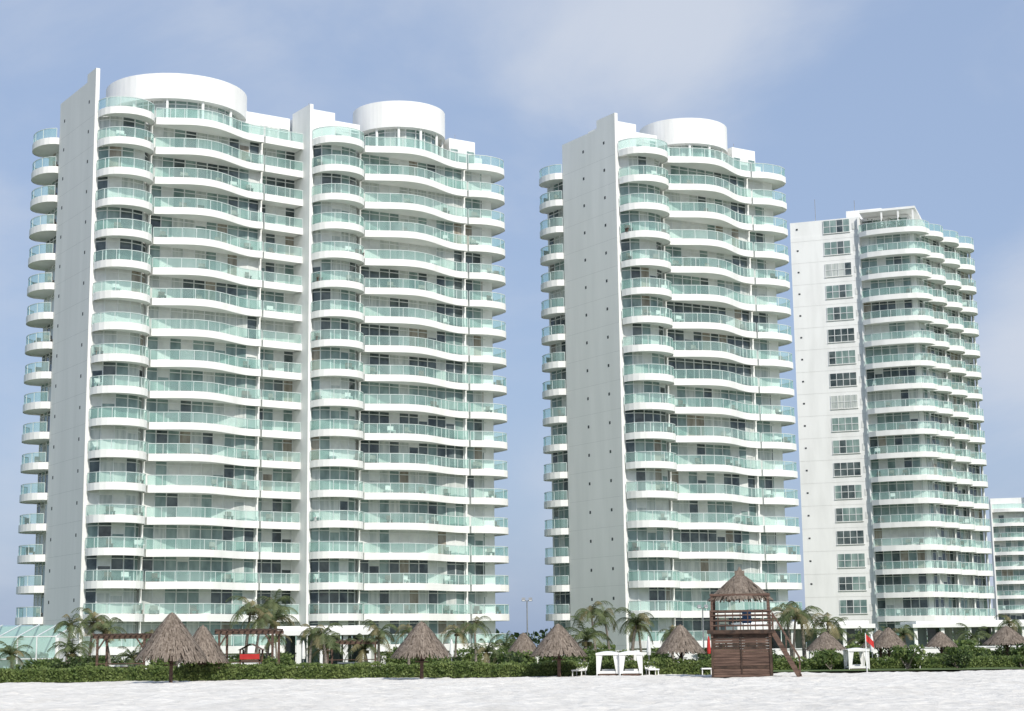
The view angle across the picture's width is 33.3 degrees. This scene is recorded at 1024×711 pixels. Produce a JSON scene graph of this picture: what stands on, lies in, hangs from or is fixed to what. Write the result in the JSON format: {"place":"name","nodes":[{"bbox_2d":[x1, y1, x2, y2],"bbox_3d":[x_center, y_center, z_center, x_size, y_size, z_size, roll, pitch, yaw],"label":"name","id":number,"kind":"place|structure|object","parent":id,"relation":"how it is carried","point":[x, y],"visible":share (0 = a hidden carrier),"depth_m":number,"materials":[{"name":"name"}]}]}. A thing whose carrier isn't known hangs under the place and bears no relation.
{"place":"outdoors","nodes":[
{"label":"outdoors","id":0,"kind":"place"},
{"bbox_2d":[0,624,77,663],"bbox_3d":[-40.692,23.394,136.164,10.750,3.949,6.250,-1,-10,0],"label":"glass pool house","id":1,"kind":"structure","parent":0,"point":[39,638],"depth_m":139.13,"materials":[{"name":"glass"}]},
{"bbox_2d":[0,669,1023,710],"bbox_3d":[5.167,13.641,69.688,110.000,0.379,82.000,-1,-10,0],"label":"sand beach","id":2,"kind":"structure","parent":0,"point":[952,690],"depth_m":63.79,"materials":[{"name":"sand"}]},
{"bbox_2d":[0,657,711,682],"bbox_3d":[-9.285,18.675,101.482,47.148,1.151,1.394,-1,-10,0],"label":"hedge","id":3,"kind":"object","parent":2,"relation":"on","point":[257,671],"visible":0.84,"depth_m":101.04,"materials":[{"name":"green plant"}]},
{"bbox_2d":[507,650,539,663],"bbox_3d":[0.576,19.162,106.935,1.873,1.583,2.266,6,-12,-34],"label":"shrub","id":4,"kind":"object","parent":2,"relation":"on","point":[530,658],"visible":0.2,"depth_m":106.58,"materials":[{"name":"green plant"}]},
{"bbox_2d":[596,651,619,675],"bbox_3d":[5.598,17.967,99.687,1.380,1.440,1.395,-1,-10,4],"label":"beach cabana","id":5,"kind":"object","parent":2,"relation":"on","point":[603,672],"visible":0.96,"depth_m":99.07,"materials":[{"name":"white fabric"}]},
{"bbox_2d":[619,651,642,675],"bbox_3d":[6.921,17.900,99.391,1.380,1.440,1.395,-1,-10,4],"label":"beach cabana","id":6,"kind":"object","parent":2,"relation":"on","point":[630,672],"visible":0.96,"depth_m":98.77,"materials":[{"name":"white fabric"}]},
{"bbox_2d":[843,648,869,668],"bbox_3d":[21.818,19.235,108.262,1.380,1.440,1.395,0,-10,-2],"label":"beach cabana","id":7,"kind":"object","parent":2,"relation":"on","point":[847,653],"visible":0.94,"depth_m":107.69,"materials":[{"name":"white fabric"}]},
{"bbox_2d":[0,0,1023,646],"label":"sky","id":8,"kind":"structure","parent":0,"point":[868,104],"materials":[{"name":"blue"}]},
{"bbox_2d":[773,667,1023,671],"bbox_3d":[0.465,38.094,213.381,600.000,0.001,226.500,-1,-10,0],"label":"lawn","id":9,"kind":"structure","parent":0,"point":[902,669],"depth_m":105.21,"materials":[{"name":"plant"}]},
{"bbox_2d":[0,636,32,668],"bbox_3d":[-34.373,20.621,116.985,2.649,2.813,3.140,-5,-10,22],"label":"palm tree","id":10,"kind":"object","parent":9,"relation":"on","point":[9,650],"visible":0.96,"depth_m":116.94,"materials":[{"name":"green plant"}]},
{"bbox_2d":[14,658,46,668],"bbox_3d":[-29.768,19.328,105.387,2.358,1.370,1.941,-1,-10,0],"label":"shrub","id":11,"kind":"object","parent":9,"relation":"on","point":[35,664],"visible":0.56,"depth_m":105.17,"materials":[{"name":"green plant"}]},
{"bbox_2d":[14,651,48,668],"bbox_3d":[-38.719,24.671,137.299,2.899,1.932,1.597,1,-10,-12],"label":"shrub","id":12,"kind":"object","parent":9,"relation":"on","point":[41,655],"visible":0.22,"depth_m":137.36,"materials":[{"name":"glass"}]},
{"bbox_2d":[49,655,82,669],"bbox_3d":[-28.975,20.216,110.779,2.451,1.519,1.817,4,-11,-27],"label":"shrub","id":13,"kind":"object","parent":9,"relation":"on","point":[71,664],"visible":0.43,"depth_m":110.87,"materials":[{"name":"green plant"}]},
{"bbox_2d":[47,631,94,662],"bbox_3d":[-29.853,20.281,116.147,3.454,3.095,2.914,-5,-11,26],"label":"palm tree","id":14,"kind":"object","parent":9,"relation":"on","point":[71,649],"visible":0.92,"depth_m":116.09,"materials":[{"name":"green plant"}]},
{"bbox_2d":[54,613,92,662],"bbox_3d":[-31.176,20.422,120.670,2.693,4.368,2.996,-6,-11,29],"label":"palm tree","id":15,"kind":"object","parent":9,"relation":"on","point":[70,628],"visible":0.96,"depth_m":120.76,"materials":[{"name":"green plant"}]},
{"bbox_2d":[71,607,111,655],"bbox_3d":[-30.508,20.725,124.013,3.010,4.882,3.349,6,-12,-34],"label":"palm tree","id":16,"kind":"object","parent":9,"relation":"on","point":[94,618],"visible":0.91,"depth_m":124.08,"materials":[{"name":"green plant"}]},
{"bbox_2d":[86,617,126,665],"bbox_3d":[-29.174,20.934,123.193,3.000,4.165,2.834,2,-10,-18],"label":"palm tree","id":17,"kind":"object","parent":9,"relation":"on","point":[98,629],"visible":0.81,"depth_m":123.12,"materials":[{"name":"green plant"}]},
{"bbox_2d":[93,633,152,669],"bbox_3d":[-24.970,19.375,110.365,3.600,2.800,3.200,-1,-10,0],"label":"pergola","id":18,"kind":"object","parent":9,"relation":"on","point":[137,636],"visible":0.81,"depth_m":109.23,"materials":[{"name":"brown wood"}]},
{"bbox_2d":[113,642,149,668],"bbox_3d":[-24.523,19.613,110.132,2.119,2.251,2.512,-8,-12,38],"label":"palm tree","id":19,"kind":"object","parent":9,"relation":"on","point":[125,654],"visible":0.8,"depth_m":110.10,"materials":[{"name":"green plant"}]},
{"bbox_2d":[149,657,173,668],"bbox_3d":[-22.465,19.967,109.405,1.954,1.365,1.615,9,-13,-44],"label":"shrub","id":20,"kind":"object","parent":9,"relation":"on","point":[152,662],"visible":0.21,"depth_m":108.93,"materials":[{"name":"green plant"}]},
{"bbox_2d":[215,628,283,667],"bbox_3d":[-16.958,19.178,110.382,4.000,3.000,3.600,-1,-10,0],"label":"pergola","id":21,"kind":"object","parent":9,"relation":"on","point":[226,632],"visible":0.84,"depth_m":109.08,"materials":[{"name":"brown wood"}]},
{"bbox_2d":[225,595,273,653],"bbox_3d":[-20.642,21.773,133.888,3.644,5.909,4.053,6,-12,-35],"label":"palm tree","id":22,"kind":"object","parent":9,"relation":"on","point":[248,605],"visible":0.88,"depth_m":133.93,"materials":[{"name":"green plant"}]},
{"bbox_2d":[239,644,263,667],"bbox_3d":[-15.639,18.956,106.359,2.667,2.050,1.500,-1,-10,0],"label":"bench","id":23,"kind":"object","parent":9,"relation":"on","point":[242,656],"visible":0.64,"depth_m":105.74,"materials":[{"name":"red plastic"}]},
{"bbox_2d":[240,608,278,662],"bbox_3d":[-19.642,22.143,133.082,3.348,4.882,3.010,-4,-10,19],"label":"palm tree","id":24,"kind":"object","parent":9,"relation":"on","point":[260,622],"visible":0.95,"depth_m":132.99,"materials":[{"name":"green plant"}]},
{"bbox_2d":[15,68,509,656],"bbox_3d":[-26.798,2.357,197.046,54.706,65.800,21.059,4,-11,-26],"label":"apartment tower","id":25,"kind":"structure","parent":9,"relation":"on","point":[263,350],"depth_m":190.43,"materials":[{"name":"white paint"}]},
{"bbox_2d":[33,101,487,647],"bbox_3d":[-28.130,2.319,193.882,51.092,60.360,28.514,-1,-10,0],"label":"windows","id":26,"kind":"structure","parent":25,"relation":"in","point":[113,600],"depth_m":190.88,"materials":[{"name":"glass"}]},
{"bbox_2d":[261,656,282,667],"bbox_3d":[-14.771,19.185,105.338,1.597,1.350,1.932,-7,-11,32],"label":"shrub","id":27,"kind":"object","parent":9,"relation":"on","point":[268,660],"visible":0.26,"depth_m":104.83,"materials":[{"name":"green plant"}]},
{"bbox_2d":[255,589,293,657],"bbox_3d":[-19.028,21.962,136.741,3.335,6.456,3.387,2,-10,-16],"label":"palm tree","id":28,"kind":"object","parent":9,"relation":"on","point":[276,603],"visible":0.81,"depth_m":136.79,"materials":[{"name":"green plant"}]},
{"bbox_2d":[251,601,300,643],"bbox_3d":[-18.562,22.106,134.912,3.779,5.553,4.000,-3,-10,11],"label":"palm tree","id":29,"kind":"object","parent":9,"relation":"on","point":[280,616],"visible":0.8,"depth_m":134.95,"materials":[{"name":"green plant"}]},
{"bbox_2d":[261,634,291,662],"bbox_3d":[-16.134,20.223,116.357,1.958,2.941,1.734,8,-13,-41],"label":"palm tree","id":30,"kind":"object","parent":9,"relation":"on","point":[268,644],"visible":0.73,"depth_m":116.39,"materials":[{"name":"green plant"}]},
{"bbox_2d":[274,655,294,665],"bbox_3d":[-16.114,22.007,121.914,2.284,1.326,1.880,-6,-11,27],"label":"shrub","id":31,"kind":"object","parent":9,"relation":"on","point":[287,661],"visible":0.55,"depth_m":121.43,"materials":[{"name":"green plant"}]},
{"bbox_2d":[298,624,325,663],"bbox_3d":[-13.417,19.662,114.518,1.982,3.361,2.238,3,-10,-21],"label":"palm tree","id":32,"kind":"object","parent":9,"relation":"on","point":[310,642],"visible":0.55,"depth_m":114.41,"materials":[{"name":"green plant"}]},
{"bbox_2d":[304,622,341,663],"bbox_3d":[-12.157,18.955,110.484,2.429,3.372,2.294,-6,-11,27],"label":"palm tree","id":33,"kind":"object","parent":9,"relation":"on","point":[322,637],"visible":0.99,"depth_m":110.47,"materials":[{"name":"green plant"}]},
{"bbox_2d":[270,625,379,666],"bbox_3d":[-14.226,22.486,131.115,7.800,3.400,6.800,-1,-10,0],"label":"beach club pavilion","id":34,"kind":"structure","parent":9,"relation":"on","point":[347,632],"depth_m":128.53,"materials":[{"name":"white paint"}]},
{"bbox_2d":[305,633,345,666],"bbox_3d":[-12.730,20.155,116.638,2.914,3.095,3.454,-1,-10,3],"label":"palm tree","id":35,"kind":"object","parent":9,"relation":"on","point":[329,645],"visible":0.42,"depth_m":116.40,"materials":[{"name":"green plant"}]},
{"bbox_2d":[327,639,382,666],"bbox_3d":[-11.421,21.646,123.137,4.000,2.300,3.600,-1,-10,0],"label":"pergola","id":36,"kind":"object","parent":9,"relation":"on","point":[341,642],"visible":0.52,"depth_m":121.77,"materials":[{"name":"brown wood"}]},
{"bbox_2d":[343,628,387,663],"bbox_3d":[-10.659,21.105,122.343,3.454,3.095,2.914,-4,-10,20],"label":"palm tree","id":37,"kind":"object","parent":9,"relation":"on","point":[364,651],"visible":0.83,"depth_m":121.98,"materials":[{"name":"green plant"}]},
{"bbox_2d":[362,619,397,660],"bbox_3d":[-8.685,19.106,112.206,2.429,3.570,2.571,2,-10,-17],"label":"palm tree","id":38,"kind":"object","parent":9,"relation":"on","point":[378,634],"visible":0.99,"depth_m":112.11,"materials":[{"name":"green plant"}]},
{"bbox_2d":[376,651,406,665],"bbox_3d":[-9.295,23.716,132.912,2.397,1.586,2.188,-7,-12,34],"label":"shrub","id":39,"kind":"object","parent":9,"relation":"on","point":[394,661],"visible":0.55,"depth_m":132.61,"materials":[{"name":"green plant"}]},
{"bbox_2d":[394,624,412,664],"bbox_3d":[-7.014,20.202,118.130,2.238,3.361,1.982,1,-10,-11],"label":"palm tree","id":40,"kind":"object","parent":9,"relation":"on","point":[408,630],"visible":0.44,"depth_m":118.06,"materials":[{"name":"green plant"}]},
{"bbox_2d":[427,656,449,665],"bbox_3d":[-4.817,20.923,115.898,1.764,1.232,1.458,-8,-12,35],"label":"shrub","id":41,"kind":"object","parent":9,"relation":"on","point":[431,660],"visible":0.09,"depth_m":115.85,"materials":[{"name":"green plant"}]},
{"bbox_2d":[440,624,471,659],"bbox_3d":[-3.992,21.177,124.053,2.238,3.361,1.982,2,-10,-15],"label":"palm tree","id":42,"kind":"object","parent":9,"relation":"on","point":[455,629],"visible":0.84,"depth_m":124.05,"materials":[{"name":"green plant"}]},
{"bbox_2d":[453,646,482,664],"bbox_3d":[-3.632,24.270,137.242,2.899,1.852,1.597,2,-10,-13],"label":"shrub","id":43,"kind":"object","parent":9,"relation":"on","point":[467,656],"visible":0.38,"depth_m":136.96,"materials":[{"name":"green plant"}]},
{"bbox_2d":[459,616,492,661],"bbox_3d":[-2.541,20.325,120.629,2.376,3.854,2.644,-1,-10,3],"label":"palm tree","id":44,"kind":"object","parent":9,"relation":"on","point":[473,627],"visible":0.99,"depth_m":120.63,"materials":[{"name":"green plant"}]},
{"bbox_2d":[467,634,504,662],"bbox_3d":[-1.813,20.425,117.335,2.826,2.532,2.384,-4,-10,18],"label":"palm tree","id":45,"kind":"object","parent":9,"relation":"on","point":[487,649],"visible":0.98,"depth_m":117.14,"materials":[{"name":"green plant"}]},
{"bbox_2d":[489,631,515,661],"bbox_3d":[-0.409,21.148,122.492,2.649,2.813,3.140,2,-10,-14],"label":"palm tree","id":46,"kind":"object","parent":9,"relation":"on","point":[505,644],"visible":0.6,"depth_m":122.23,"materials":[{"name":"green plant"}]},
{"bbox_2d":[496,646,521,662],"bbox_3d":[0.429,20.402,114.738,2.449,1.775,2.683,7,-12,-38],"label":"shrub","id":47,"kind":"object","parent":9,"relation":"on","point":[504,651],"visible":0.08,"depth_m":114.83,"materials":[{"name":"green plant"}]},
{"bbox_2d":[0,645,1021,668],"bbox_3d":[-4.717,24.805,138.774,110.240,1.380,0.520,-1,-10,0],"label":"terrace wall","id":48,"kind":"structure","parent":9,"relation":"on","point":[799,652],"depth_m":138.71,"materials":[{"name":"white paint"}]},
{"bbox_2d":[503,651,527,664],"bbox_3d":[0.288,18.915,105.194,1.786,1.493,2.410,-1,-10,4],"label":"shrub","id":49,"kind":"object","parent":9,"relation":"on","point":[519,659],"visible":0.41,"depth_m":105.41,"materials":[{"name":"green plant"}]},
{"bbox_2d":[504,633,535,656],"bbox_3d":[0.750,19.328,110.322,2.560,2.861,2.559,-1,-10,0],"label":"palapa umbrella","id":50,"kind":"object","parent":9,"relation":"on","point":[523,642],"visible":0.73,"depth_m":109.87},
{"bbox_2d":[561,656,581,663],"bbox_3d":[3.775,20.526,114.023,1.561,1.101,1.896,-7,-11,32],"label":"shrub","id":51,"kind":"object","parent":9,"relation":"on","point":[570,658],"visible":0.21,"depth_m":113.73,"materials":[{"name":"green plant"}]},
{"bbox_2d":[564,648,591,661],"bbox_3d":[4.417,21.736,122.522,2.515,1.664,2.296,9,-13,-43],"label":"shrub","id":52,"kind":"object","parent":9,"relation":"on","point":[584,656],"visible":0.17,"depth_m":122.18,"materials":[{"name":"green plant"}]},
{"bbox_2d":[565,616,612,661],"bbox_3d":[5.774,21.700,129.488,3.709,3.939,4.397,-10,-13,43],"label":"palm tree","id":53,"kind":"object","parent":9,"relation":"on","point":[588,634],"visible":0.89,"depth_m":129.24,"materials":[{"name":"green plant"}]},
{"bbox_2d":[571,601,612,650],"bbox_3d":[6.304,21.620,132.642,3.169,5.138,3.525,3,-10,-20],"label":"palm tree","id":54,"kind":"object","parent":9,"relation":"on","point":[591,612],"visible":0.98,"depth_m":132.48,"materials":[{"name":"green plant"}]},
{"bbox_2d":[587,642,615,662],"bbox_3d":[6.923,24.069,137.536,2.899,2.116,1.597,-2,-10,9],"label":"shrub","id":55,"kind":"object","parent":9,"relation":"on","point":[612,646],"visible":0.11,"depth_m":137.53,"materials":[{"name":"green plant"}]},
{"bbox_2d":[593,603,619,648],"bbox_3d":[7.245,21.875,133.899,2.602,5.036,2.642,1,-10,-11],"label":"palm tree","id":56,"kind":"object","parent":9,"relation":"on","point":[608,616],"visible":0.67,"depth_m":134.02,"materials":[{"name":"green plant"}]},
{"bbox_2d":[604,649,632,662],"bbox_3d":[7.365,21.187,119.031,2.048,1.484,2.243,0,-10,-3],"label":"shrub","id":57,"kind":"object","parent":9,"relation":"on","point":[628,657],"visible":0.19,"depth_m":118.54,"materials":[{"name":"green plant"}]},
{"bbox_2d":[613,607,654,659],"bbox_3d":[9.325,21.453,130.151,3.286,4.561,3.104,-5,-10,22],"label":"palm tree","id":58,"kind":"object","parent":9,"relation":"on","point":[641,618],"visible":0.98,"depth_m":130.00,"materials":[{"name":"green plant"}]},
{"bbox_2d":[626,622,651,659],"bbox_3d":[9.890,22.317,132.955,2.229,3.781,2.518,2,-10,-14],"label":"palm tree","id":59,"kind":"object","parent":9,"relation":"on","point":[640,634],"visible":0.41,"depth_m":132.66,"materials":[{"name":"green plant"}]},
{"bbox_2d":[645,646,666,662],"bbox_3d":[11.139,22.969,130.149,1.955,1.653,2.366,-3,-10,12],"label":"shrub","id":60,"kind":"object","parent":9,"relation":"on","point":[652,655],"visible":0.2,"depth_m":129.66,"materials":[{"name":"green plant"}]},
{"bbox_2d":[657,625,677,661],"bbox_3d":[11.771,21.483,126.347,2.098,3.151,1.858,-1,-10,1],"label":"palm tree","id":61,"kind":"object","parent":9,"relation":"on","point":[667,633],"visible":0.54,"depth_m":126.17,"materials":[{"name":"green plant"}]},
{"bbox_2d":[539,113,801,650],"bbox_3d":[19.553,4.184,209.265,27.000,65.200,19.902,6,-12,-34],"label":"apartment tower","id":62,"kind":"structure","parent":9,"relation":"on","point":[664,366],"depth_m":202.76,"materials":[{"name":"white paint"}]},
{"bbox_2d":[548,138,780,640],"bbox_3d":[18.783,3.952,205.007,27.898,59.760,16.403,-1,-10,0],"label":"windows","id":63,"kind":"structure","parent":62,"relation":"in","point":[691,396],"depth_m":202.75,"materials":[{"name":"glass"}]},
{"bbox_2d":[697,605,707,648],"bbox_3d":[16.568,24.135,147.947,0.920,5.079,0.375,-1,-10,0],"label":"floodlight pole","id":64,"kind":"object","parent":9,"relation":"on","point":[699,606],"visible":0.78,"depth_m":148.17,"materials":[{"name":"grey metal"}]},
{"bbox_2d":[496,626,1017,645],"bbox_3d":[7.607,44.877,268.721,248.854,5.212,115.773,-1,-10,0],"label":"distant trees","id":65,"kind":"object","parent":9,"relation":"on","point":[534,639],"visible":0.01,"depth_m":231.30,"materials":[{"name":"green plant"}]},
{"bbox_2d":[766,603,793,655],"bbox_3d":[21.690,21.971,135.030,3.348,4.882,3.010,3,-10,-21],"label":"palm tree","id":66,"kind":"object","parent":9,"relation":"on","point":[781,616],"visible":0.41,"depth_m":135.01,"materials":[{"name":"green plant"}]},
{"bbox_2d":[775,604,815,658],"bbox_3d":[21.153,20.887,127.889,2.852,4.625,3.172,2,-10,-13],"label":"palm tree","id":67,"kind":"object","parent":9,"relation":"on","point":[802,615],"visible":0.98,"depth_m":127.94,"materials":[{"name":"green plant"}]},
{"bbox_2d":[726,620,874,648],"bbox_3d":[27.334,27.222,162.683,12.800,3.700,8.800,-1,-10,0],"label":"beach club pavilion","id":68,"kind":"structure","parent":9,"relation":"on","point":[849,627],"depth_m":159.14,"materials":[{"name":"white paint"}]},
{"bbox_2d":[781,601,824,660],"bbox_3d":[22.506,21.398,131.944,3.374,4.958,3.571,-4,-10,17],"label":"palm tree","id":69,"kind":"object","parent":9,"relation":"on","point":[793,604],"visible":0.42,"depth_m":131.84,"materials":[{"name":"green plant"}]},
{"bbox_2d":[804,632,845,651],"bbox_3d":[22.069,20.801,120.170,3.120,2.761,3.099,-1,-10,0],"label":"palapa umbrella","id":70,"kind":"object","parent":9,"relation":"on","point":[825,640],"visible":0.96,"depth_m":119.50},
{"bbox_2d":[804,617,851,654],"bbox_3d":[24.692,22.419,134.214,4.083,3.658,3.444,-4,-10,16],"label":"palm tree","id":71,"kind":"object","parent":9,"relation":"on","point":[818,631],"visible":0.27,"depth_m":134.24,"materials":[{"name":"green plant"}]},
{"bbox_2d":[813,648,843,669],"bbox_3d":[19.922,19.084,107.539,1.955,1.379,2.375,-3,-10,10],"label":"shrub","id":72,"kind":"object","parent":9,"relation":"on","point":[826,657],"visible":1,"depth_m":107.44,"materials":[{"name":"green plant"}]},
{"bbox_2d":[811,612,845,639],"bbox_3d":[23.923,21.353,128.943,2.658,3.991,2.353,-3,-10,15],"label":"palm tree","id":73,"kind":"object","parent":9,"relation":"on","point":[829,623],"visible":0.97,"depth_m":128.98,"materials":[{"name":"green plant"}]},
{"bbox_2d":[845,642,861,658],"bbox_3d":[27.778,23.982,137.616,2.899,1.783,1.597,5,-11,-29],"label":"shrub","id":74,"kind":"object","parent":9,"relation":"on","point":[849,646],"visible":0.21,"depth_m":136.96,"materials":[{"name":"green plant"}]},
{"bbox_2d":[847,626,874,644],"bbox_3d":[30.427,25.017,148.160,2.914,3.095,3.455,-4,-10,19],"label":"palm tree","id":75,"kind":"object","parent":9,"relation":"on","point":[861,640],"visible":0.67,"depth_m":147.96,"materials":[{"name":"green plant"}]},
{"bbox_2d":[860,630,886,656],"bbox_3d":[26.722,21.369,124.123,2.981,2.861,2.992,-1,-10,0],"label":"palapa umbrella","id":76,"kind":"object","parent":9,"relation":"on","point":[876,634],"visible":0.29,"depth_m":123.90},
{"bbox_2d":[869,627,907,656],"bbox_3d":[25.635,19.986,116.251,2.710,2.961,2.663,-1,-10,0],"label":"palapa umbrella","id":77,"kind":"object","parent":9,"relation":"on","point":[888,638],"visible":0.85,"depth_m":115.72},
{"bbox_2d":[790,199,995,645],"bbox_3d":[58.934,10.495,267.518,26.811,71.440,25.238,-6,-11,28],"label":"apartment tower","id":78,"kind":"structure","parent":9,"relation":"on","point":[891,443],"depth_m":258.63,"materials":[{"name":"white paint"}]},
{"bbox_2d":[796,217,987,638],"bbox_3d":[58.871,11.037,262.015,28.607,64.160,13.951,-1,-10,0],"label":"windows","id":79,"kind":"structure","parent":78,"relation":"in","point":[892,582],"depth_m":258.12,"materials":[{"name":"grey glass"}]},
{"bbox_2d":[773,654,1023,669],"bbox_3d":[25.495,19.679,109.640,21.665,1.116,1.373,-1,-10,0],"label":"hedge","id":80,"kind":"object","parent":9,"relation":"on","point":[891,662],"visible":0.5,"depth_m":109.24,"materials":[{"name":"green plant"}]},
{"bbox_2d":[892,624,917,644],"bbox_3d":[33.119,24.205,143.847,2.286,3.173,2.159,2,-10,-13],"label":"palm tree","id":81,"kind":"object","parent":9,"relation":"on","point":[902,632],"visible":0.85,"depth_m":143.87,"materials":[{"name":"green plant"}]},
{"bbox_2d":[889,644,927,668],"bbox_3d":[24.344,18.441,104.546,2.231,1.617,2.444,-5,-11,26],"label":"shrub","id":82,"kind":"object","parent":9,"relation":"on","point":[911,658],"visible":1,"depth_m":104.31,"materials":[{"name":"green plant"}]},
{"bbox_2d":[924,631,957,653],"bbox_3d":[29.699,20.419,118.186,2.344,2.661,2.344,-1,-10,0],"label":"palapa umbrella","id":83,"kind":"object","parent":9,"relation":"on","point":[940,639],"visible":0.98,"depth_m":117.76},
{"bbox_2d":[940,649,971,667],"bbox_3d":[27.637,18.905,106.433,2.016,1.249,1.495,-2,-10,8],"label":"shrub","id":84,"kind":"object","parent":9,"relation":"on","point":[960,659],"visible":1,"depth_m":106.29,"materials":[{"name":"green plant"}]},
{"bbox_2d":[943,644,973,655],"bbox_3d":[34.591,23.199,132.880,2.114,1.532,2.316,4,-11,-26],"label":"shrub","id":85,"kind":"object","parent":9,"relation":"on","point":[951,650],"visible":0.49,"depth_m":132.43,"materials":[{"name":"green plant"}]},
{"bbox_2d":[939,638,977,654],"bbox_3d":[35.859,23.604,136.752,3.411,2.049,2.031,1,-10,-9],"label":"shrub","id":86,"kind":"object","parent":9,"relation":"on","point":[966,642],"visible":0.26,"depth_m":136.34,"materials":[{"name":"green plant"}]},
{"bbox_2d":[895,620,1023,646],"bbox_3d":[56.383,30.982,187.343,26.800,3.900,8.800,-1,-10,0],"label":"beach club pavilion","id":87,"kind":"structure","parent":9,"relation":"on","point":[921,631],"depth_m":188.29,"materials":[{"name":"white paint"}]},
{"bbox_2d":[955,623,991,645],"bbox_3d":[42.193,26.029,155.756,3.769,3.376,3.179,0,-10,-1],"label":"palm tree","id":88,"kind":"object","parent":9,"relation":"on","point":[975,635],"visible":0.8,"depth_m":155.71,"materials":[{"name":"green plant"}]},
{"bbox_2d":[970,647,991,655],"bbox_3d":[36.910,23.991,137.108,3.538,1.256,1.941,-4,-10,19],"label":"shrub","id":89,"kind":"object","parent":9,"relation":"on","point":[987,650],"visible":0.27,"depth_m":136.51,"materials":[{"name":"green plant"}]},
{"bbox_2d":[989,645,1009,658],"bbox_3d":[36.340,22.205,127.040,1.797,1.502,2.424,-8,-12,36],"label":"shrub","id":90,"kind":"object","parent":9,"relation":"on","point":[998,651],"visible":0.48,"depth_m":126.37,"materials":[{"name":"green plant"}]},
{"bbox_2d":[981,625,1023,655],"bbox_3d":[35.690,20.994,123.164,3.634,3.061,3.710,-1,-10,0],"label":"palapa umbrella","id":91,"kind":"object","parent":9,"relation":"on","point":[1006,635],"visible":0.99,"depth_m":122.49,"materials":[{"name":"wicker"}]},
{"bbox_2d":[994,614,1022,633],"bbox_3d":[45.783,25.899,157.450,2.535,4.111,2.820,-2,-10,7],"label":"palm tree","id":92,"kind":"object","parent":9,"relation":"on","point":[1007,621],"visible":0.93,"depth_m":157.38,"materials":[{"name":"green plant"}]},
{"bbox_2d":[1010,654,1023,667],"bbox_3d":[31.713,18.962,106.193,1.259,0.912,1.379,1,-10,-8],"label":"shrub","id":93,"kind":"object","parent":9,"relation":"on","point":[1018,659],"visible":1,"depth_m":106.08,"materials":[{"name":"green plant"}]},
{"bbox_2d":[1012,645,1023,656],"bbox_3d":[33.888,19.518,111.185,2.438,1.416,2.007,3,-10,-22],"label":"shrub","id":94,"kind":"object","parent":9,"relation":"on","point":[1020,651],"visible":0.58,"depth_m":111.13,"materials":[{"name":"green plant"}]},
{"label":"ground","id":95,"kind":"structure","parent":0,"visible":0},
{"bbox_2d":[989,497,1023,619],"bbox_3d":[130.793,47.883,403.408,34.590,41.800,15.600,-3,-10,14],"label":"walls","id":96,"kind":"structure","parent":95,"relation":"on","point":[1000,503],"depth_m":402.54,"materials":[{"name":"white paint"}]},
{"bbox_2d":[992,511,1023,630],"bbox_3d":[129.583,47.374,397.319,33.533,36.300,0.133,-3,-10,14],"label":"windows","id":97,"kind":"structure","parent":96,"relation":"attached to","point":[1011,574],"depth_m":400.48,"materials":[{"name":"glass"}]},
{"bbox_2d":[992,508,1023,627],"bbox_3d":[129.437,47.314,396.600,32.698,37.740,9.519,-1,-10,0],"label":"balcony slabs","id":98,"kind":"structure","parent":96,"relation":"attached to","point":[1009,553],"depth_m":398.81,"materials":[{"name":"concrete"}]},
{"bbox_2d":[992,503,1023,609],"bbox_3d":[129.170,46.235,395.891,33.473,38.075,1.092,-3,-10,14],"label":"handrails","id":99,"kind":"object","parent":98,"relation":"on","point":[1008,551],"visible":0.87,"depth_m":399.21,"materials":[{"name":"metal"}]},
{"bbox_2d":[998,519,1023,609],"bbox_3d":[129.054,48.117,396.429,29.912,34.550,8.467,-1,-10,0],"label":"balcony furniture","id":100,"kind":"object","parent":98,"relation":"on","point":[1020,563],"visible":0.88,"depth_m":399.28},
{"label":"beach sand flat","id":101,"kind":"object","parent":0,"visible":0},
{"bbox_2d":[134,612,208,682],"bbox_3d":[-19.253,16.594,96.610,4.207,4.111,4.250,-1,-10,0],"label":"palapa umbrella","id":102,"kind":"object","parent":101,"relation":"on","point":[172,638],"visible":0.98,"depth_m":95.71,"materials":[{"name":"wicker"}]},
{"bbox_2d":[176,625,228,668],"bbox_3d":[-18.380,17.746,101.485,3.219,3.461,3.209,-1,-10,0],"label":"palapa umbrella","id":103,"kind":"object","parent":101,"relation":"on","point":[207,643],"visible":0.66,"depth_m":100.93,"materials":[{"name":"wicker"}]},
{"bbox_2d":[390,621,452,678],"bbox_3d":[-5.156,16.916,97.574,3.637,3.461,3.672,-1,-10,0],"label":"palapa umbrella","id":104,"kind":"object","parent":101,"relation":"on","point":[422,641],"visible":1,"depth_m":96.80,"materials":[{"name":"wicker"}]},
{"bbox_2d":[531,624,587,676],"bbox_3d":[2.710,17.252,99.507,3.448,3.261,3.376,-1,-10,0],"label":"palapa umbrella","id":105,"kind":"object","parent":101,"relation":"on","point":[558,640],"visible":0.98,"depth_m":98.81,"materials":[{"name":"wicker"}]},
{"bbox_2d":[655,624,706,658],"bbox_3d":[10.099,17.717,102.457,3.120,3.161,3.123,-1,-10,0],"label":"palapa umbrella","id":106,"kind":"object","parent":101,"relation":"on","point":[681,640],"visible":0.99,"depth_m":101.79,"materials":[{"name":"wicker"}]},
{"bbox_2d":[707,567,801,677],"bbox_3d":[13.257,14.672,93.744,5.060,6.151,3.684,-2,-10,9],"label":"lifeguard tower","id":107,"kind":"structure","parent":101,"relation":"on","point":[731,659],"depth_m":92.27,"materials":[{"name":"brown wood"}]},
{"bbox_2d":[865,633,873,671],"bbox_3d":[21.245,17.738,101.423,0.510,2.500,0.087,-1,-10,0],"label":"warning flag","id":108,"kind":"object","parent":101,"relation":"on","point":[869,640],"visible":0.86,"depth_m":101.53,"materials":[{"name":"red fabric"}]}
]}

